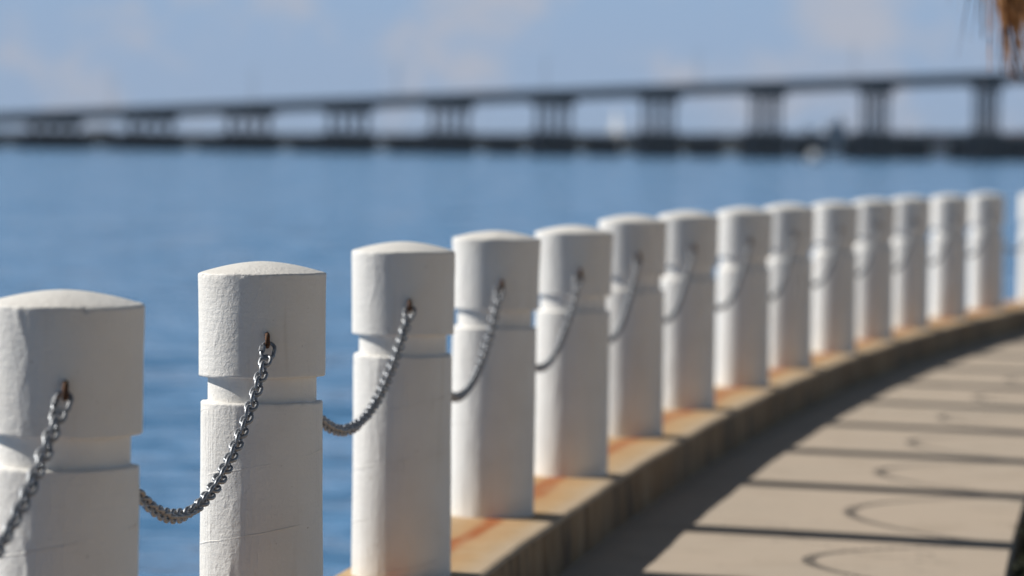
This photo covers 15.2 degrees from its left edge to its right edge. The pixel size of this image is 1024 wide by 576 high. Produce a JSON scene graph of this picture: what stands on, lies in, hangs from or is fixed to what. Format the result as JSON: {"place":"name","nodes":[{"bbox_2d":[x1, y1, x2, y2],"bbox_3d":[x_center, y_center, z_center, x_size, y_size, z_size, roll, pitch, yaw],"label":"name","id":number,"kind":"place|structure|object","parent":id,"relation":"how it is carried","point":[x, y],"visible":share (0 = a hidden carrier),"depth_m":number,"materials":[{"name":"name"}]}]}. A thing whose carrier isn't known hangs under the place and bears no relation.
{"place":"outdoors","nodes":[
{"label":"outdoors","id":0,"kind":"place"},
{"bbox_2d":[3,143,948,157],"bbox_3d":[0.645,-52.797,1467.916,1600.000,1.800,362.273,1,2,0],"label":"shore","id":1,"kind":"structure","parent":0,"point":[381,148],"depth_m":1319.23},
{"bbox_2d":[3,128,961,154],"bbox_3d":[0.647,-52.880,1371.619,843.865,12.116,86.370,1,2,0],"label":"woodland","id":2,"kind":"object","parent":1,"relation":"on","point":[732,145],"visible":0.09,"depth_m":1351.10,"materials":[{"name":"green plant"}]},
{"bbox_2d":[787,127,815,151],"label":"house","id":3,"kind":"structure","parent":1,"relation":"on","point":[809,129],"depth_m":1325.22,"materials":[{"name":"grey"}]},
{"bbox_2d":[824,118,846,152],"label":"apartment block","id":4,"kind":"structure","parent":1,"relation":"on","point":[836,145],"depth_m":1323.47,"materials":[{"name":"grey"}]},
{"bbox_2d":[927,132,948,153],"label":"apartment block","id":5,"kind":"structure","parent":1,"relation":"on","point":[940,146],"depth_m":1323.03,"materials":[{"name":"tile"}]},
{"bbox_2d":[0,146,1023,575],"bbox_3d":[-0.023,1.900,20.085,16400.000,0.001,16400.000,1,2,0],"label":"water","id":6,"kind":"structure","parent":0,"point":[156,232],"depth_m":143.01,"materials":[{"name":"blue liquid"}]},
{"bbox_2d":[0,71,1023,161],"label":"bridge","id":7,"kind":"structure","parent":6,"relation":"in","point":[983,145],"depth_m":933.84,"materials":[{"name":"concrete"}]},
{"bbox_2d":[111,73,116,106],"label":"street lamp","id":8,"kind":"object","parent":7,"relation":"on","point":[111,91],"visible":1,"depth_m":961.60,"materials":[{"name":"metal"}]},
{"bbox_2d":[252,67,255,100],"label":"street lamp","id":9,"kind":"object","parent":7,"relation":"on","point":[252,84],"visible":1,"depth_m":949.50,"materials":[{"name":"metal"}]},
{"bbox_2d":[397,60,401,94],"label":"street lamp","id":10,"kind":"object","parent":7,"relation":"on","point":[397,77],"visible":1,"depth_m":937.42,"materials":[{"name":"metal"}]},
{"bbox_2d":[545,54,547,88],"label":"street lamp","id":11,"kind":"object","parent":7,"relation":"on","point":[545,71],"visible":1,"depth_m":925.35,"materials":[{"name":"metal"}]},
{"bbox_2d":[697,47,701,82],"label":"street lamp","id":12,"kind":"object","parent":7,"relation":"on","point":[698,65],"visible":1,"depth_m":913.34,"materials":[{"name":"metal"}]},
{"bbox_2d":[853,41,857,76],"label":"street lamp","id":13,"kind":"object","parent":7,"relation":"on","point":[854,60],"visible":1,"depth_m":901.24,"materials":[{"name":"metal"}]},
{"bbox_2d":[0,131,1023,161],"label":"bridge","id":14,"kind":"structure","parent":6,"relation":"in","point":[912,146],"depth_m":973.45,"materials":[{"name":"concrete"}]},
{"bbox_2d":[611,105,625,154],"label":"sailing boat","id":15,"kind":"object","parent":6,"relation":"on","point":[615,120],"visible":0.41,"depth_m":1168.80,"materials":[{"name":"white paint"}]},
{"bbox_2d":[805,151,822,162],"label":"motor boat","id":16,"kind":"object","parent":6,"relation":"on","point":[814,157],"visible":0.85,"depth_m":688.31,"materials":[{"name":"grey"}]},
{"bbox_2d":[0,0,1023,141],"label":"sky","id":17,"kind":"structure","parent":0,"point":[55,54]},
{"bbox_2d":[558,330,1023,575],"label":"path","id":18,"kind":"structure","parent":0,"point":[915,468],"depth_m":16.52,"materials":[{"name":"concrete"}]},
{"bbox_2d":[337,300,1023,575],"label":"kerb","id":19,"kind":"structure","parent":18,"relation":"on","point":[571,521],"depth_m":16.65,"materials":[{"name":"concrete"}]},
{"bbox_2d":[0,290,144,575],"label":"bollard","id":20,"kind":"object","parent":19,"relation":"on","point":[85,349],"visible":0.97,"depth_m":7.11,"materials":[{"name":"white paint"}]},
{"bbox_2d":[0,391,73,557],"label":"chain","id":21,"kind":"object","parent":20,"relation":"hanging from","point":[6,536],"visible":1,"depth_m":6.91,"materials":[{"name":"metal"}]},
{"bbox_2d":[139,341,276,523],"bbox_3d":[-0.694,0.323,8.153,0.040,0.348,1.551,1,2,10],"label":"chain","id":22,"kind":"object","parent":20,"relation":"hanging from","point":[166,514],"visible":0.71,"depth_m":8.50,"materials":[{"name":"metal"}]},
{"bbox_2d":[198,261,325,575],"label":"bollard","id":23,"kind":"object","parent":19,"relation":"on","point":[261,513],"visible":0.98,"depth_m":8.95,"materials":[{"name":"white paint"}]},
{"bbox_2d":[323,306,415,436],"bbox_3d":[-0.428,0.234,10.159,0.040,0.311,1.906,1,2,8],"label":"chain","id":24,"kind":"object","parent":23,"relation":"hanging from","point":[345,430],"visible":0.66,"depth_m":10.62,"materials":[{"name":"metal"}]},
{"bbox_2d":[351,241,454,575],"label":"bollard","id":25,"kind":"object","parent":19,"relation":"on","point":[401,508],"visible":0.96,"depth_m":11.13,"materials":[{"name":"white paint"}]},
{"bbox_2d":[452,285,504,402],"bbox_3d":[-0.167,0.186,12.213,0.041,0.353,1.641,1,2,9],"label":"chain","id":26,"kind":"object","parent":25,"relation":"hanging from","point":[465,391],"visible":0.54,"depth_m":12.70,"materials":[{"name":"metal"}]},
{"bbox_2d":[451,231,540,518],"bbox_3d":[-0.059,0.307,13.183,0.306,1.008,0.304,-1,3,-43],"label":"bollard","id":27,"kind":"object","parent":19,"relation":"on","point":[492,444],"visible":0.9,"depth_m":13.06,"materials":[{"name":"white paint"}]},
{"bbox_2d":[536,273,583,372],"bbox_3d":[0.109,0.132,14.029,0.041,0.355,1.441,1,2,12],"label":"chain","id":28,"kind":"object","parent":27,"relation":"hanging from","point":[545,366],"visible":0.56,"depth_m":14.45,"materials":[{"name":"metal"}]},
{"bbox_2d":[534,225,613,477],"bbox_3d":[0.235,0.260,14.890,0.303,1.008,0.303,-1,3,-45],"label":"bollard","id":29,"kind":"object","parent":19,"relation":"on","point":[572,414],"visible":0.87,"depth_m":14.77,"materials":[{"name":"white paint"}]},
{"bbox_2d":[599,215,667,437],"bbox_3d":[0.531,0.179,17.020,0.303,1.007,0.304,-1,3,-43],"label":"bollard","id":30,"kind":"object","parent":19,"relation":"on","point":[636,373],"visible":0.84,"depth_m":16.89,"materials":[{"name":"white paint"}]},
{"bbox_2d":[610,257,641,342],"bbox_3d":[0.406,0.065,15.949,0.040,0.340,1.855,1,2,9],"label":"chain","id":31,"kind":"object","parent":30,"relation":"hanging from","point":[614,336],"visible":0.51,"depth_m":16.54,"materials":[{"name":"metal"}]},
{"bbox_2d":[664,248,696,323],"bbox_3d":[0.720,-0.004,17.974,0.040,0.346,1.653,1,2,11],"label":"chain","id":32,"kind":"object","parent":30,"relation":"hanging from","point":[673,313],"visible":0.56,"depth_m":18.48,"materials":[{"name":"metal"}]},
{"bbox_2d":[658,211,718,409],"bbox_3d":[0.865,0.122,18.938,0.304,1.008,0.304,-1,3,-39],"label":"bollard","id":33,"kind":"object","parent":19,"relation":"on","point":[689,352],"visible":0.8,"depth_m":18.81,"materials":[{"name":"white paint"}]},
{"bbox_2d":[716,241,752,310],"bbox_3d":[1.084,-0.057,19.895,0.041,0.354,1.668,1,2,14],"label":"chain","id":34,"kind":"object","parent":33,"relation":"hanging from","point":[727,303],"visible":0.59,"depth_m":20.38,"materials":[{"name":"metal"}]},
{"bbox_2d":[715,207,772,387],"bbox_3d":[1.258,0.064,20.858,0.306,1.008,0.305,-1,3,-42],"label":"bollard","id":35,"kind":"object","parent":19,"relation":"on","point":[742,337],"visible":0.91,"depth_m":20.74,"materials":[{"name":"white paint"}]},
{"bbox_2d":[770,234,797,300],"bbox_3d":[1.473,-0.110,21.816,0.040,0.366,1.664,1,2,13],"label":"chain","id":36,"kind":"object","parent":35,"relation":"hanging from","point":[781,284],"visible":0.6,"depth_m":22.32,"materials":[{"name":"metal"}]},
{"bbox_2d":[764,203,814,368],"bbox_3d":[1.640,0.001,22.778,0.305,1.008,0.304,-1,3,-39],"label":"bollard","id":37,"kind":"object","parent":19,"relation":"on","point":[790,344],"visible":0.81,"depth_m":22.65,"materials":[{"name":"white paint"}]},
{"bbox_2d":[812,201,859,352],"bbox_3d":[2.075,-0.055,24.707,0.306,1.008,0.304,-1,3,-41],"label":"bollard","id":38,"kind":"object","parent":19,"relation":"on","point":[834,312],"visible":0.92,"depth_m":24.58,"materials":[{"name":"white paint"}]},
{"bbox_2d":[813,230,842,286],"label":"chain","id":39,"kind":"object","parent":38,"relation":"hanging from","point":[822,279],"visible":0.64,"depth_m":24.23,"materials":[{"name":"metal"}]},
{"bbox_2d":[857,225,880,276],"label":"chain","id":40,"kind":"object","parent":38,"relation":"hanging from","point":[862,271],"visible":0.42,"depth_m":26.16,"materials":[{"name":"metal"}]},
{"bbox_2d":[852,198,895,339],"bbox_3d":[2.504,-0.119,26.619,0.304,1.008,0.303,3,3,44],"label":"bollard","id":41,"kind":"object","parent":19,"relation":"on","point":[874,302],"visible":0.81,"depth_m":26.49,"materials":[{"name":"white paint"}]},
{"bbox_2d":[894,221,917,271],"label":"chain","id":42,"kind":"object","parent":41,"relation":"hanging from","point":[900,265],"visible":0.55,"depth_m":28.09,"materials":[{"name":"metal"}]},
{"bbox_2d":[890,196,930,327],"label":"bollard","id":43,"kind":"object","parent":19,"relation":"on","point":[911,295],"visible":0.84,"depth_m":28.41,"materials":[{"name":"white paint"}]},
{"bbox_2d":[929,194,968,317],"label":"bollard","id":44,"kind":"object","parent":19,"relation":"on","point":[948,282],"visible":0.97,"depth_m":30.34,"materials":[{"name":"white paint"}]},
{"bbox_2d":[929,217,955,264],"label":"chain","id":45,"kind":"object","parent":44,"relation":"hanging from","point":[939,257],"visible":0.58,"depth_m":29.98,"materials":[{"name":"metal"}]},
{"bbox_2d":[968,193,1004,308],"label":"bollard","id":46,"kind":"object","parent":19,"relation":"on","point":[985,279],"visible":0.95,"depth_m":32.26,"materials":[{"name":"white paint"}]},
{"bbox_2d":[967,214,993,256],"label":"chain","id":47,"kind":"object","parent":46,"relation":"hanging from","point":[980,244],"visible":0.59,"depth_m":31.88,"materials":[{"name":"metal"}]},
{"bbox_2d":[1003,243,1023,252],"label":"chain","id":48,"kind":"object","parent":46,"relation":"hanging from","point":[1012,250],"visible":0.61,"depth_m":33.28,"materials":[{"name":"metal"}]},
{"bbox_2d":[1018,194,1023,300],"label":"bollard","id":49,"kind":"object","parent":19,"relation":"on","point":[1021,258],"visible":0.96,"depth_m":34.24,"materials":[{"name":"white paint"}]},
{"bbox_2d":[1013,539,1023,575],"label":"planting bed","id":50,"kind":"object","parent":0,"point":[1022,545],"visible":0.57,"depth_m":15.40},
{"bbox_2d":[948,0,1023,87],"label":"palm tree","id":51,"kind":"object","parent":50,"relation":"on","point":[1011,13],"visible":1,"depth_m":15.28,"materials":[{"name":"brown plant"}]},
{"bbox_2d":[1010,499,1023,575],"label":"ground cover","id":52,"kind":"object","parent":50,"relation":"on","point":[1018,567],"visible":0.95,"depth_m":13.83,"materials":[{"name":"green plant"}]}
]}

